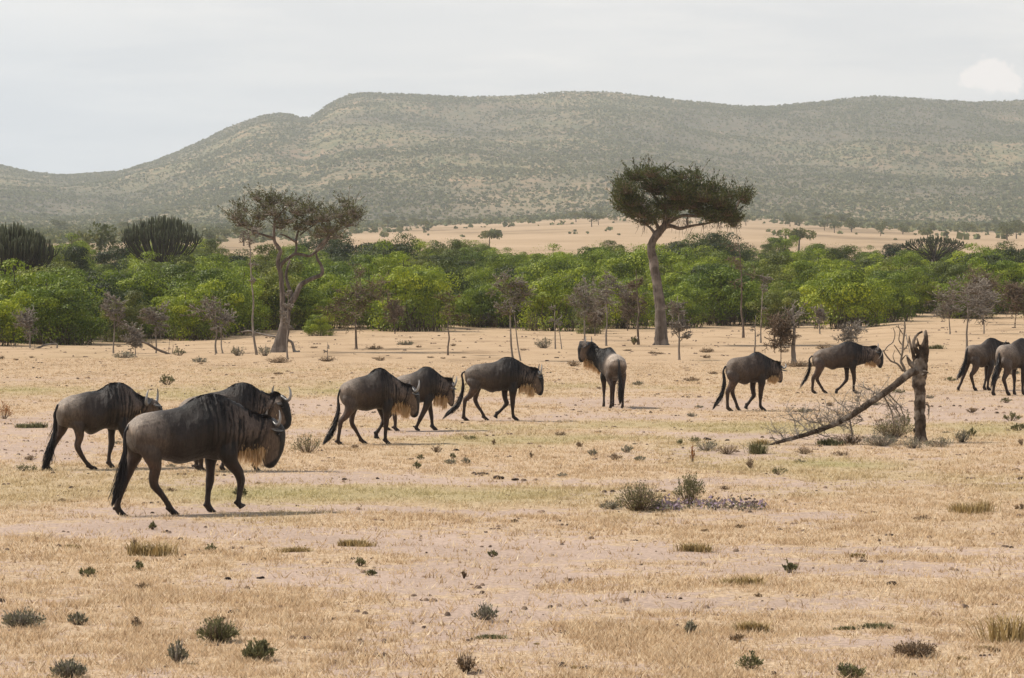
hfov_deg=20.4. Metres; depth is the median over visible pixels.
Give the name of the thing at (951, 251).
bush
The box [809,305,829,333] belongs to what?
thorn tree
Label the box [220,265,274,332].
bush
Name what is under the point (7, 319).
bush
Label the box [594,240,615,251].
bush
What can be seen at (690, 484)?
shrub
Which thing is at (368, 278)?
bush
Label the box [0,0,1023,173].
sky
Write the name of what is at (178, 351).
herb
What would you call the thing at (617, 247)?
bush
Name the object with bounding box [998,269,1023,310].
bush
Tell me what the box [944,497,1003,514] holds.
grass tussock
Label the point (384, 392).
wildebeest
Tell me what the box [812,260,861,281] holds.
bush
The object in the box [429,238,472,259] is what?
bush
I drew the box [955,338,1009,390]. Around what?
wildebeest
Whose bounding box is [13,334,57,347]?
fallen branch
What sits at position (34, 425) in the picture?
grass clump
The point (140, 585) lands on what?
dry plant
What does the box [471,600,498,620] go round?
shrub
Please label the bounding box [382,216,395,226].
plain tree
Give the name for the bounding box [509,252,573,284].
bush
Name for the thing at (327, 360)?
dry plant
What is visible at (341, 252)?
bush
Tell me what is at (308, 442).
shrub
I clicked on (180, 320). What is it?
bush
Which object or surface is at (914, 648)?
dry plant
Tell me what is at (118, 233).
plain tree
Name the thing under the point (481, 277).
bush
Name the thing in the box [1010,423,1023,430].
shrub
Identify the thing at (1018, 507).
dry plant
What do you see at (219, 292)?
bush
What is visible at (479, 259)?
bush
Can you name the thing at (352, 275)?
bush
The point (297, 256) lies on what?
bush
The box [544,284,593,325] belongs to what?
bush
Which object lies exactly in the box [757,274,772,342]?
thorn tree
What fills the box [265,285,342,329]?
bush
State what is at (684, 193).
flat topped tree
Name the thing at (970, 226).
plain tree
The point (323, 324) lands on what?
bush
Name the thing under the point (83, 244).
bush
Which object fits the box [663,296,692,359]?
thorn tree
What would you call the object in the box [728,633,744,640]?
dry plant
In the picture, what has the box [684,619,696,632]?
shrub
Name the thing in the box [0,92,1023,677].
ground
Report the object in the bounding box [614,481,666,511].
shrub
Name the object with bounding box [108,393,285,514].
wildebeest
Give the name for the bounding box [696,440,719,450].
shrub
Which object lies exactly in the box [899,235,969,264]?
candelabra tree
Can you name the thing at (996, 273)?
bush
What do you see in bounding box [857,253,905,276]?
bush
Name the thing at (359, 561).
herb
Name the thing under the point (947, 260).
bush
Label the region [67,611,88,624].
shrub
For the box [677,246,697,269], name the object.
bush
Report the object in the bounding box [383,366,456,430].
wildebeest
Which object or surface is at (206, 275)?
bush
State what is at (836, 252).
bush
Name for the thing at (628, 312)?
tree
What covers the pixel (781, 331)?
bare bush
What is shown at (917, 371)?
broken tree
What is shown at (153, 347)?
fallen branch
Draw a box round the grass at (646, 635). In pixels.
[0,357,1023,677]
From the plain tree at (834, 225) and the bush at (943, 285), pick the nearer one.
the bush at (943, 285)
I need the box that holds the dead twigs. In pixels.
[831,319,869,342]
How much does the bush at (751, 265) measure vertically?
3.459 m
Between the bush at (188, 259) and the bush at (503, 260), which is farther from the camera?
the bush at (503, 260)
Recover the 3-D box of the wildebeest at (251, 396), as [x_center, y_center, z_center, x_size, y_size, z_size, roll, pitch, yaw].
[-3.967,1.229,39.906,1.753,1.246,0.548,0,1,-8]
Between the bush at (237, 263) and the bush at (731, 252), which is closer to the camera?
the bush at (237, 263)
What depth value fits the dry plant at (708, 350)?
123.92 m
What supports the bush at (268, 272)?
on the ground at (492, 344)
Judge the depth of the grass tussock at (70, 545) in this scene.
27.57 m
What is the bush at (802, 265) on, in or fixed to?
on the ground at (492, 344)
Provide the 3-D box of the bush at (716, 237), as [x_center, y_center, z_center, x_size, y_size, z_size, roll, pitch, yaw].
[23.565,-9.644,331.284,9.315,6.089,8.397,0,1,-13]
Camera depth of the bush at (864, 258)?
337.12 m
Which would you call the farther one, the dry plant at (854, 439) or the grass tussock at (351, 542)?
the dry plant at (854, 439)
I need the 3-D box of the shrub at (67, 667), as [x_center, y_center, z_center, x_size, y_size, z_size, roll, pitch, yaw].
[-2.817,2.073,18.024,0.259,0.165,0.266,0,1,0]
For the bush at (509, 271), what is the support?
on the ground at (492, 344)
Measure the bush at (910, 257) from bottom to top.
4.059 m
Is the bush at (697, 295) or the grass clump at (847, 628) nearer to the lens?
the grass clump at (847, 628)
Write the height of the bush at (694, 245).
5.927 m
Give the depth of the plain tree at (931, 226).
1267.84 m
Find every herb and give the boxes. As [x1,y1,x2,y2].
[16,464,37,470]
[78,566,97,576]
[131,561,143,569]
[173,346,185,355]
[204,543,216,550]
[355,557,365,565]
[364,569,377,574]
[463,435,475,439]
[487,550,497,556]
[688,436,700,441]
[735,650,763,669]
[772,467,787,474]
[892,389,905,392]
[1000,397,1011,402]
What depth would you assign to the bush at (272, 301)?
181.14 m
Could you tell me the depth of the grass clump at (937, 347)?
125.95 m
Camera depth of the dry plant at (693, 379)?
83.76 m
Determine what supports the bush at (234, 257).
on the ground at (492, 344)
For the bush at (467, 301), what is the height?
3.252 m
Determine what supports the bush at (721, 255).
on the ground at (492, 344)
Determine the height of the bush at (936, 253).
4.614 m
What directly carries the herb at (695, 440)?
on the ground at (492, 344)
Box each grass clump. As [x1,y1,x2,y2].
[14,421,51,427]
[475,633,511,638]
[736,441,770,453]
[815,436,844,445]
[833,626,860,629]
[859,622,894,628]
[929,344,946,348]
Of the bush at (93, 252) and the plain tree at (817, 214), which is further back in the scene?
the plain tree at (817, 214)
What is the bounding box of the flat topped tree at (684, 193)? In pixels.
[605,155,757,344]
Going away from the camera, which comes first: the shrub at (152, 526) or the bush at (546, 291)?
the shrub at (152, 526)
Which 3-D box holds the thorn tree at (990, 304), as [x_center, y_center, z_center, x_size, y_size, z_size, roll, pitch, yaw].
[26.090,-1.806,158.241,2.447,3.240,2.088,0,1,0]
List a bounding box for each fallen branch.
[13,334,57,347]
[138,332,173,353]
[239,326,275,337]
[288,339,299,351]
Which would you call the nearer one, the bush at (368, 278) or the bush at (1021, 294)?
the bush at (368, 278)
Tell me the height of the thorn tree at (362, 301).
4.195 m
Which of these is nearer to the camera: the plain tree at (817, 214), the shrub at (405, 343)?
the shrub at (405, 343)
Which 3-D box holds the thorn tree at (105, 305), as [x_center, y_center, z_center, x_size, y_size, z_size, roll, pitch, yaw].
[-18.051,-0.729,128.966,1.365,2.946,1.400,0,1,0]
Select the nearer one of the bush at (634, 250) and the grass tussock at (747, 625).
the grass tussock at (747, 625)
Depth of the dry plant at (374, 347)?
129.88 m
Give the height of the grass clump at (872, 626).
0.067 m
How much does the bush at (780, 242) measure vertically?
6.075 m
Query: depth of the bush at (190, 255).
267.04 m
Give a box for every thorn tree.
[100,291,128,352]
[137,300,169,352]
[179,294,238,353]
[238,227,261,354]
[279,290,293,358]
[316,264,392,348]
[432,287,471,354]
[486,268,536,360]
[549,304,562,348]
[560,275,602,340]
[588,270,631,345]
[628,273,646,344]
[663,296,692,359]
[720,242,755,337]
[750,318,759,351]
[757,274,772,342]
[779,300,808,363]
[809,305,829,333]
[925,274,1004,346]
[931,302,965,333]
[964,278,1003,333]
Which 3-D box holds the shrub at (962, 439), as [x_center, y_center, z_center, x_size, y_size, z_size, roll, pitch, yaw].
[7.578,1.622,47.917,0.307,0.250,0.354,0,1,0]
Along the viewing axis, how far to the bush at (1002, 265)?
224.14 m
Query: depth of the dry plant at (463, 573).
24.52 m
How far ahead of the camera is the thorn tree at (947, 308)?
156.84 m
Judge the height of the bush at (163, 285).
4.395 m
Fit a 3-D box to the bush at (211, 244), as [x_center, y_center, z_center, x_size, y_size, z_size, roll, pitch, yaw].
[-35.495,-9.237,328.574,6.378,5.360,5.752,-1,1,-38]
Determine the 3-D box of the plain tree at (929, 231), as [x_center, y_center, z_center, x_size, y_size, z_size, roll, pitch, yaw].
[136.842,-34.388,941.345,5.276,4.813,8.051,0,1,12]
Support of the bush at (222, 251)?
on the ground at (492, 344)
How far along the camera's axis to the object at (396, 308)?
173.12 m
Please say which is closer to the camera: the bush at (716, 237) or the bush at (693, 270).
the bush at (693, 270)
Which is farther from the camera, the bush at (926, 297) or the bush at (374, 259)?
the bush at (374, 259)
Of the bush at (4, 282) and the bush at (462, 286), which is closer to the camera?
the bush at (4, 282)
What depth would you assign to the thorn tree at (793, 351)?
106.93 m
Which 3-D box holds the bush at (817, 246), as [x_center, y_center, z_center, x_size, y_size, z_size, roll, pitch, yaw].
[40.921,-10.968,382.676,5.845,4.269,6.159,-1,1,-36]
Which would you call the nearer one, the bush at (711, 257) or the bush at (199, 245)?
the bush at (711, 257)
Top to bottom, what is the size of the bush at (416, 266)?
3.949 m
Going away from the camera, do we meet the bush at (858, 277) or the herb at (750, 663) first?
the herb at (750, 663)
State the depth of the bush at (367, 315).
184.97 m
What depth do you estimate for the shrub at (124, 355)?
117.90 m
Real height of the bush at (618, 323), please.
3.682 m
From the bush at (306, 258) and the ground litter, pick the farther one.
the bush at (306, 258)
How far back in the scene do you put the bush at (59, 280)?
164.18 m
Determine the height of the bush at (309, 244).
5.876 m
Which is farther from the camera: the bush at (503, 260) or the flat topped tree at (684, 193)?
the bush at (503, 260)
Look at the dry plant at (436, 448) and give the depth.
44.77 m
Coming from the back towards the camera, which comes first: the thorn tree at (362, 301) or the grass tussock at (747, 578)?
the thorn tree at (362, 301)
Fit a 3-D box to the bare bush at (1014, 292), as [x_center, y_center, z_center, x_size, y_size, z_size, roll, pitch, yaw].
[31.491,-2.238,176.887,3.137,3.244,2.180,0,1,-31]
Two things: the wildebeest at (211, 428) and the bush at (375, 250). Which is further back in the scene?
the bush at (375, 250)
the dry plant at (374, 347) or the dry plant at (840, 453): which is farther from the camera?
the dry plant at (374, 347)
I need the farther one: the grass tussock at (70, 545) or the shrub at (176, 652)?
the grass tussock at (70, 545)
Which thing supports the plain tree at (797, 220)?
on the ground at (492, 344)
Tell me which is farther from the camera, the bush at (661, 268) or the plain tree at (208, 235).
the plain tree at (208, 235)
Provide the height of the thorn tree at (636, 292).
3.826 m
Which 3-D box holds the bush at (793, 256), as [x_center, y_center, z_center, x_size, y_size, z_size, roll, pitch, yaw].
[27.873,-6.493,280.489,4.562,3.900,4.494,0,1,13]
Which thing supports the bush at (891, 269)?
on the ground at (492, 344)
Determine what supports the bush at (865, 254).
on the ground at (492, 344)
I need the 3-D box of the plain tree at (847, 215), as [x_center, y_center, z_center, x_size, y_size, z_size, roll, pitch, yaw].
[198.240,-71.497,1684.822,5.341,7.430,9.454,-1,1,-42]
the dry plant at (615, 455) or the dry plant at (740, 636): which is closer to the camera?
the dry plant at (740, 636)
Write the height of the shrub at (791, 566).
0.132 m
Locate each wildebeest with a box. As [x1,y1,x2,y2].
[41,382,162,470]
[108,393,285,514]
[179,382,291,470]
[323,368,419,444]
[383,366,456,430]
[443,357,543,420]
[578,337,626,407]
[712,352,786,410]
[800,341,883,393]
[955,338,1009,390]
[990,338,1023,395]
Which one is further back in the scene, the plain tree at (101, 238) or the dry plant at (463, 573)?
the plain tree at (101, 238)
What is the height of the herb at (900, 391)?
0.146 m
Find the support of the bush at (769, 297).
on the ground at (492, 344)
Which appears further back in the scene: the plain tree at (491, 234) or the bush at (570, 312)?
the plain tree at (491, 234)
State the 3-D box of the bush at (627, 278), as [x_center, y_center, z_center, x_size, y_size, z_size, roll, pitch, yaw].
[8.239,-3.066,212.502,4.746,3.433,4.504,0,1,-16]
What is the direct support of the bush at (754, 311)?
on the ground at (492, 344)
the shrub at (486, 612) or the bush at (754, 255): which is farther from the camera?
the bush at (754, 255)
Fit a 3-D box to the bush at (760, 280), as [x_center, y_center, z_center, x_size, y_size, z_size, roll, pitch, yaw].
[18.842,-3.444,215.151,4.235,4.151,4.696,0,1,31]
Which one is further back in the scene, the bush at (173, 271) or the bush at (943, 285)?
the bush at (943, 285)
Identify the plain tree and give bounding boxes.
[50,219,66,227]
[69,221,117,265]
[112,229,126,237]
[118,222,132,226]
[202,229,215,239]
[210,227,230,237]
[232,226,251,245]
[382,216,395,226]
[418,220,429,230]
[478,230,502,245]
[568,211,583,221]
[580,212,599,226]
[594,206,603,212]
[608,215,617,219]
[743,214,751,221]
[775,226,816,251]
[784,214,796,223]
[789,215,802,224]
[811,212,821,215]
[819,220,828,230]
[821,214,835,223]
[829,220,842,232]
[833,213,845,222]
[841,212,852,218]
[843,218,859,231]
[875,224,884,235]
[879,221,887,232]
[898,225,908,233]
[918,228,932,235]
[928,223,935,229]
[957,221,975,232]
[991,217,1000,223]
[998,222,1017,239]
[1009,220,1023,238]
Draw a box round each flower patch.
[646,493,685,511]
[681,492,768,510]
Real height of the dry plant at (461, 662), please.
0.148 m
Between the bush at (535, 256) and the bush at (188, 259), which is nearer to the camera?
the bush at (188, 259)
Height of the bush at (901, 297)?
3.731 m
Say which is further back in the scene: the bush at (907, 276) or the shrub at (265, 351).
the bush at (907, 276)
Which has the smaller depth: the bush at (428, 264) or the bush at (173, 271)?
the bush at (173, 271)
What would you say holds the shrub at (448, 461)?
on the ground at (492, 344)
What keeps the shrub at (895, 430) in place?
on the ground at (492, 344)
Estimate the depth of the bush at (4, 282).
154.21 m
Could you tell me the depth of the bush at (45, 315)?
151.31 m
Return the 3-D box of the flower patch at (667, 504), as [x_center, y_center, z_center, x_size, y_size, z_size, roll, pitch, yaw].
[1.749,1.892,32.616,0.495,0.259,1.111,0,1,0]
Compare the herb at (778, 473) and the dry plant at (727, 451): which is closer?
the herb at (778, 473)
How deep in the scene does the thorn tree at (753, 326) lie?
118.97 m
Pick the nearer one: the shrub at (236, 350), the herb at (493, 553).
the herb at (493, 553)
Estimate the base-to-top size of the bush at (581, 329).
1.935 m
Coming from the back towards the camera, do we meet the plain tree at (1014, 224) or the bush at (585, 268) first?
the plain tree at (1014, 224)
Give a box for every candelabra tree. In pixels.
[0,221,59,279]
[121,215,203,262]
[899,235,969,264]
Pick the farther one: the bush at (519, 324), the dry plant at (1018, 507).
the bush at (519, 324)
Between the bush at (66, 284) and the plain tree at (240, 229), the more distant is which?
the plain tree at (240, 229)
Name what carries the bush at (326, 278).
on the ground at (492, 344)
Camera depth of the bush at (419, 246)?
356.54 m
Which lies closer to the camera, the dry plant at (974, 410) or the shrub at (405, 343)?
the dry plant at (974, 410)
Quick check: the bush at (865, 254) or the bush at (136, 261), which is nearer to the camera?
the bush at (136, 261)
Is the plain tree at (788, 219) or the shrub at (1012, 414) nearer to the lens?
the shrub at (1012, 414)
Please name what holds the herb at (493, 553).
on the ground at (492, 344)
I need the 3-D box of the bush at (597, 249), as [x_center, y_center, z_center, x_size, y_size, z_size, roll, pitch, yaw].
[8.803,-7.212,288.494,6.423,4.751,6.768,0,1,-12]
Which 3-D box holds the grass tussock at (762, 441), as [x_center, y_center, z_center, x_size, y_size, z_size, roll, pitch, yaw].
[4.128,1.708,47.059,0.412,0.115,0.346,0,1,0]
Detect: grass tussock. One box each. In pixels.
[64,544,84,548]
[121,539,179,556]
[275,545,316,552]
[336,538,376,546]
[673,542,721,552]
[711,574,770,584]
[731,619,772,632]
[750,439,769,444]
[847,552,865,556]
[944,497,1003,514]
[952,609,1023,642]
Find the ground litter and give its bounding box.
[0,315,1023,677]
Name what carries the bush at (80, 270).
on the ground at (492, 344)
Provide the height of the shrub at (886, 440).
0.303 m
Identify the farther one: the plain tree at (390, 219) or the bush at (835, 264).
the plain tree at (390, 219)
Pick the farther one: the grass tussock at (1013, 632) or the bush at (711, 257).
the bush at (711, 257)
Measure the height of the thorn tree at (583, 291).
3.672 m
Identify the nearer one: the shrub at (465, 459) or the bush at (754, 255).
the shrub at (465, 459)
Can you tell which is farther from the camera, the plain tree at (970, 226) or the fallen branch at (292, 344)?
the plain tree at (970, 226)
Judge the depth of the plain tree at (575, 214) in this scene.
1551.06 m
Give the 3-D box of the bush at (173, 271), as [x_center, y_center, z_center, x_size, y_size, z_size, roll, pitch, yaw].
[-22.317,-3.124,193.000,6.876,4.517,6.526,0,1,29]
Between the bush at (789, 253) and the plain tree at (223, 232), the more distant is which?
the plain tree at (223, 232)
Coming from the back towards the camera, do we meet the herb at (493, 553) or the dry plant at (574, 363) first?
the dry plant at (574, 363)
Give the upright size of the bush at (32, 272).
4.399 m
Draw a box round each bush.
[0,258,51,342]
[0,270,22,324]
[0,288,33,345]
[1,267,107,343]
[10,307,37,347]
[11,268,89,313]
[13,261,87,280]
[15,272,109,344]
[28,271,82,335]
[33,253,75,274]
[46,244,97,275]
[52,232,91,255]
[54,268,109,323]
[77,243,100,264]
[79,256,102,268]
[79,263,119,284]
[83,281,152,335]
[85,264,182,323]
[87,270,113,284]
[89,262,169,330]
[91,265,114,271]
[93,240,136,271]
[94,248,126,268]
[98,287,150,341]
[102,258,161,280]
[103,255,129,264]
[118,239,169,270]
[119,322,144,353]
[128,251,171,272]
[136,298,182,337]
[137,243,197,260]
[148,261,214,298]
[150,278,244,338]
[153,261,195,270]
[156,286,233,340]
[158,253,228,282]
[162,265,268,335]
[176,239,218,260]
[187,237,230,259]
[188,251,244,273]
[196,260,263,283]
[209,247,235,260]
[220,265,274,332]
[223,248,268,265]
[228,258,257,274]
[239,274,295,329]
[246,242,301,277]
[247,259,312,329]
[262,265,295,281]
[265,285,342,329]
[269,244,321,260]
[275,258,346,323]
[284,251,316,263]
[287,254,309,264]
[297,231,353,258]
[300,250,348,278]
[300,279,354,328]
[302,308,335,335]
[305,262,367,304]
[319,236,374,263]
[327,256,356,267]
[333,271,369,297]
[336,263,388,322]
[342,243,404,269]
[345,264,421,328]
[347,239,406,277]
[364,253,451,331]
[366,232,428,266]
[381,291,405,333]
[384,266,461,327]
[400,253,439,270]
[400,264,469,283]
[407,238,451,261]
[416,249,475,269]
[416,261,455,271]
[424,258,482,323]
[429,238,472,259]
[445,240,481,263]
[448,281,511,327]
[450,247,493,273]
[452,280,483,309]
[456,264,489,283]
[458,267,499,288]
[461,277,521,326]
[469,240,496,254]
[469,282,530,326]
[482,248,530,277]
[485,273,536,323]
[488,247,515,258]
[493,264,522,280]
[495,252,532,277]
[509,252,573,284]
[514,268,598,331]
[515,282,574,327]
[525,243,569,283]
[525,252,575,268]
[535,273,577,308]
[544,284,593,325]
[545,254,606,284]
[565,271,618,324]
[569,244,622,259]
[569,245,621,275]
[571,249,617,287]
[573,307,609,333]
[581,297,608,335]
[591,277,654,328]
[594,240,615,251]
[597,244,662,287]
[610,243,638,261]
[611,276,651,317]
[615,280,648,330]
[622,293,668,324]
[624,245,648,277]
[633,264,681,316]
[641,242,709,277]
[646,282,711,327]
[647,262,717,320]
[659,232,717,259]
[660,261,710,276]
[675,262,761,325]
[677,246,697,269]
[679,230,757,258]
[690,262,763,320]
[692,245,746,272]
[695,256,729,268]
[707,242,753,263]
[739,251,798,315]
[742,247,764,261]
[742,260,774,277]
[743,269,778,318]
[745,282,809,327]
[746,284,805,325]
[747,255,784,274]
[755,279,818,323]
[757,243,782,260]
[761,228,799,257]
[761,309,801,362]
[777,250,813,270]
[779,254,815,281]
[783,247,840,290]
[794,250,812,276]
[794,266,898,328]
[798,242,827,260]
[802,272,845,315]
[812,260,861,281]
[813,244,861,279]
[813,264,872,323]
[820,259,861,269]
[832,248,850,259]
[843,274,922,323]
[851,253,879,262]
[852,245,880,259]
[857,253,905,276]
[858,255,895,265]
[860,256,902,273]
[862,256,925,316]
[871,257,932,311]
[880,243,909,261]
[889,248,929,269]
[901,261,936,293]
[903,244,930,262]
[903,275,940,312]
[910,261,968,307]
[920,244,953,266]
[924,257,972,311]
[932,276,988,318]
[937,246,960,257]
[937,256,961,270]
[945,251,1009,276]
[946,275,999,317]
[947,270,1011,313]
[950,242,1004,264]
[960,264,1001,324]
[964,246,1021,310]
[978,247,1013,260]
[979,269,1013,312]
[988,240,1023,266]
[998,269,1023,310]
[999,277,1023,326]
[1006,275,1023,317]
[1013,262,1023,300]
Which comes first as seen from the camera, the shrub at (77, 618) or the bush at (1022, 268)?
the shrub at (77, 618)
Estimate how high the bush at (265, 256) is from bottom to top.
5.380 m
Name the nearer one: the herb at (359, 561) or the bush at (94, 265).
the herb at (359, 561)
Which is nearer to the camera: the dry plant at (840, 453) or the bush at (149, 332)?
the dry plant at (840, 453)
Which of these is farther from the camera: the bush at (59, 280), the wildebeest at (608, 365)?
the bush at (59, 280)
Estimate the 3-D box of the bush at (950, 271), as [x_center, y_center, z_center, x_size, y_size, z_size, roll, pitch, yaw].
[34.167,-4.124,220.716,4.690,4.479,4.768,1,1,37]
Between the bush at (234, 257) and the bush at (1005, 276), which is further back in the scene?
the bush at (234, 257)
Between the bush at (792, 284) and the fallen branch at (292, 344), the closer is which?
the fallen branch at (292, 344)
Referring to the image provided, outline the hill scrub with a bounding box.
[0,90,1023,243]
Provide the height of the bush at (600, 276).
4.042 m
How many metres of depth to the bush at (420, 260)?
275.24 m
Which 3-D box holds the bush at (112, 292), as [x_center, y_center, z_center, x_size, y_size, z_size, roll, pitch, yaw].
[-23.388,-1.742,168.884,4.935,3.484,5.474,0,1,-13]
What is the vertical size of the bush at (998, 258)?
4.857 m
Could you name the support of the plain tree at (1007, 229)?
on the ground at (492, 344)
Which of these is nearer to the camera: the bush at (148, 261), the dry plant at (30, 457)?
the dry plant at (30, 457)
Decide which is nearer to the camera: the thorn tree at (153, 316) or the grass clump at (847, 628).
the grass clump at (847, 628)
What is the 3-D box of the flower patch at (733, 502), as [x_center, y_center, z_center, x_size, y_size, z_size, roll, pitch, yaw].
[2.449,1.887,32.827,1.076,0.233,1.141,0,1,21]
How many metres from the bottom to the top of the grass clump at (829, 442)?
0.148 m
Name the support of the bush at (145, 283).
on the ground at (492, 344)
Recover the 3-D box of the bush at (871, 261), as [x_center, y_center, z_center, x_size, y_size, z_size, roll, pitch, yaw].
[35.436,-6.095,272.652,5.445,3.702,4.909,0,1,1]
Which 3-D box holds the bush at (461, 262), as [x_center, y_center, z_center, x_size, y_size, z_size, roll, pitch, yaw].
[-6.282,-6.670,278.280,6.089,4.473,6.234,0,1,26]
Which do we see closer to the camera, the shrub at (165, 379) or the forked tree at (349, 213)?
the shrub at (165, 379)
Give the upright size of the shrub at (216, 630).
0.194 m
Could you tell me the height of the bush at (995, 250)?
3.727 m
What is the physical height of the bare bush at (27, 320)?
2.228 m
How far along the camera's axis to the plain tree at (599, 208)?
1910.41 m
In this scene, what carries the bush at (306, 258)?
on the ground at (492, 344)
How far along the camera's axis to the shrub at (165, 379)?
80.34 m
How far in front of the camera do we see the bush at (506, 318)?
194.11 m
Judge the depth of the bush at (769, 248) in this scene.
379.63 m
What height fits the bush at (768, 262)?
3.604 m
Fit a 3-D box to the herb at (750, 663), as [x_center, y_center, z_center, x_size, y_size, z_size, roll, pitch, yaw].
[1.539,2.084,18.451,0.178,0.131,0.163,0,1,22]
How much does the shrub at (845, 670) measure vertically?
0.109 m
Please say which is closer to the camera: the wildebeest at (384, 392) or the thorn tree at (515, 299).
the wildebeest at (384, 392)
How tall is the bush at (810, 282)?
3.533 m
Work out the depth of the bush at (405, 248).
299.90 m
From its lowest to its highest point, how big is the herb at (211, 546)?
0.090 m
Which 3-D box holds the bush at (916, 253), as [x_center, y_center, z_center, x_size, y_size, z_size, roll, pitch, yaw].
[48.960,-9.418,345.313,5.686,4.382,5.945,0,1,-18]
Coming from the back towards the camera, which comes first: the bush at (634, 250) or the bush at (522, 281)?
the bush at (634, 250)
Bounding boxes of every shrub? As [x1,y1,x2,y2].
[0,400,13,418]
[1,606,46,627]
[47,654,86,677]
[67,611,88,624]
[113,349,135,357]
[148,521,156,529]
[159,373,174,384]
[166,635,188,663]
[190,356,206,361]
[195,614,240,642]
[231,346,244,355]
[232,487,247,495]
[241,637,277,660]
[259,345,270,355]
[291,431,322,451]
[396,340,413,344]
[413,461,421,468]
[443,458,455,463]
[461,457,470,463]
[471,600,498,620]
[534,338,551,347]
[587,448,597,455]
[600,499,624,508]
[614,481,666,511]
[621,444,632,452]
[630,336,637,344]
[632,380,642,384]
[634,455,645,460]
[672,471,705,503]
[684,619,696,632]
[690,445,694,461]
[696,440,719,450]
[782,559,797,572]
[797,407,813,412]
[835,662,866,677]
[862,428,901,445]
[869,412,914,437]
[899,435,928,447]
[900,410,910,425]
[924,435,953,446]
[954,429,970,441]
[967,428,976,435]
[1003,411,1021,420]
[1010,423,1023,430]
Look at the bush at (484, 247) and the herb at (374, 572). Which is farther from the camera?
the bush at (484, 247)
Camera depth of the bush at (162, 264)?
231.44 m
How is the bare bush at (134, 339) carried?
on the ground at (492, 344)
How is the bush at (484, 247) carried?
on the ground at (492, 344)
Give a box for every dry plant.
[24,454,35,460]
[131,616,141,625]
[134,581,150,588]
[264,355,294,362]
[319,356,334,361]
[365,344,381,348]
[430,444,441,451]
[455,649,478,672]
[461,570,466,578]
[567,360,581,365]
[607,452,622,459]
[682,377,699,380]
[699,347,713,352]
[715,444,738,453]
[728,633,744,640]
[746,457,753,467]
[781,358,813,366]
[794,445,813,453]
[816,344,831,348]
[830,450,849,455]
[833,430,863,444]
[890,638,941,656]
[913,515,930,519]
[966,407,976,412]
[1014,502,1023,509]
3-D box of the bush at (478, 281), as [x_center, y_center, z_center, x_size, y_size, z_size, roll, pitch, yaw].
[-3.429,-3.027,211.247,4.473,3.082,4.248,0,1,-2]
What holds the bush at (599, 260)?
on the ground at (492, 344)
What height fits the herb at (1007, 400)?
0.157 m
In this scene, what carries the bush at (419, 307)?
on the ground at (492, 344)
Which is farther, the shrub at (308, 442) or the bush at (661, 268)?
the bush at (661, 268)
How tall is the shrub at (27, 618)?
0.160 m
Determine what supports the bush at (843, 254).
on the ground at (492, 344)
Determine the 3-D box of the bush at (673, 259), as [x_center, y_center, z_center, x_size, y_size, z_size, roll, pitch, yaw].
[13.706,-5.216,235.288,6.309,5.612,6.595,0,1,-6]
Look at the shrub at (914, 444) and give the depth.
46.11 m
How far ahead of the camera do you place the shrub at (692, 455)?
42.02 m
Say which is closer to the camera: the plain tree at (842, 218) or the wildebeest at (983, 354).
the wildebeest at (983, 354)
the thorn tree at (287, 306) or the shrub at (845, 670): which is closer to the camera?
the shrub at (845, 670)
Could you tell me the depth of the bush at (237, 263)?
254.02 m
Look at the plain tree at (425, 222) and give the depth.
1310.19 m
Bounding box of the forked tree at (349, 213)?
[217,183,366,352]
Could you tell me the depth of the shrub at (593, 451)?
43.75 m
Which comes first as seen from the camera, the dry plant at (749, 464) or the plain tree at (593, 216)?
the dry plant at (749, 464)
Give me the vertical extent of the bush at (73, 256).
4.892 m
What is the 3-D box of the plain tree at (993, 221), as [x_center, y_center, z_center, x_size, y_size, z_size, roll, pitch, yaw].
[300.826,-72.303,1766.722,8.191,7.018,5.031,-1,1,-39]
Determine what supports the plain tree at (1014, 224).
on the ground at (492, 344)
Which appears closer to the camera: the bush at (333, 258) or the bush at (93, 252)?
the bush at (333, 258)
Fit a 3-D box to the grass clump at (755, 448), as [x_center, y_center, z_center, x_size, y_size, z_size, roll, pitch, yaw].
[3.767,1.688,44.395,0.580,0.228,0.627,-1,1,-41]
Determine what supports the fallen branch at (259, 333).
on the ground at (492, 344)
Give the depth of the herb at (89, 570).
24.68 m
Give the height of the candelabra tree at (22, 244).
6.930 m
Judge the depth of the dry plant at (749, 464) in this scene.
40.38 m
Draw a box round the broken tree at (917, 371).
[763,320,929,444]
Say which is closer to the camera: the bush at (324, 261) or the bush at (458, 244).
the bush at (324, 261)
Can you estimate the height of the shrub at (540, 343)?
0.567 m
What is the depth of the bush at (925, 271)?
231.28 m
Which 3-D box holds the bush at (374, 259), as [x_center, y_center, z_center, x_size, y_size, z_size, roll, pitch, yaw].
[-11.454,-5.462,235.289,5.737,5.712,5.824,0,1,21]
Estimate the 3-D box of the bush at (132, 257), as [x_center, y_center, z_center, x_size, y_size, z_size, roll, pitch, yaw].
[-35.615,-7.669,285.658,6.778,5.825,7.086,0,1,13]
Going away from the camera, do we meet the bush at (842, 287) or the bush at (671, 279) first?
the bush at (842, 287)
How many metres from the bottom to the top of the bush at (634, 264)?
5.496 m
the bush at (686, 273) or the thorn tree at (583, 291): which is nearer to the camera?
the thorn tree at (583, 291)
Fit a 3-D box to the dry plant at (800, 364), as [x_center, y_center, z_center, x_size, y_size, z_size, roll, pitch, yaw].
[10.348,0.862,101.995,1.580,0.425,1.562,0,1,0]
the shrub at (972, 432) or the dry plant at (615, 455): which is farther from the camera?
the shrub at (972, 432)
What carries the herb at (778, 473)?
on the ground at (492, 344)
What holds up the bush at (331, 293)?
on the ground at (492, 344)

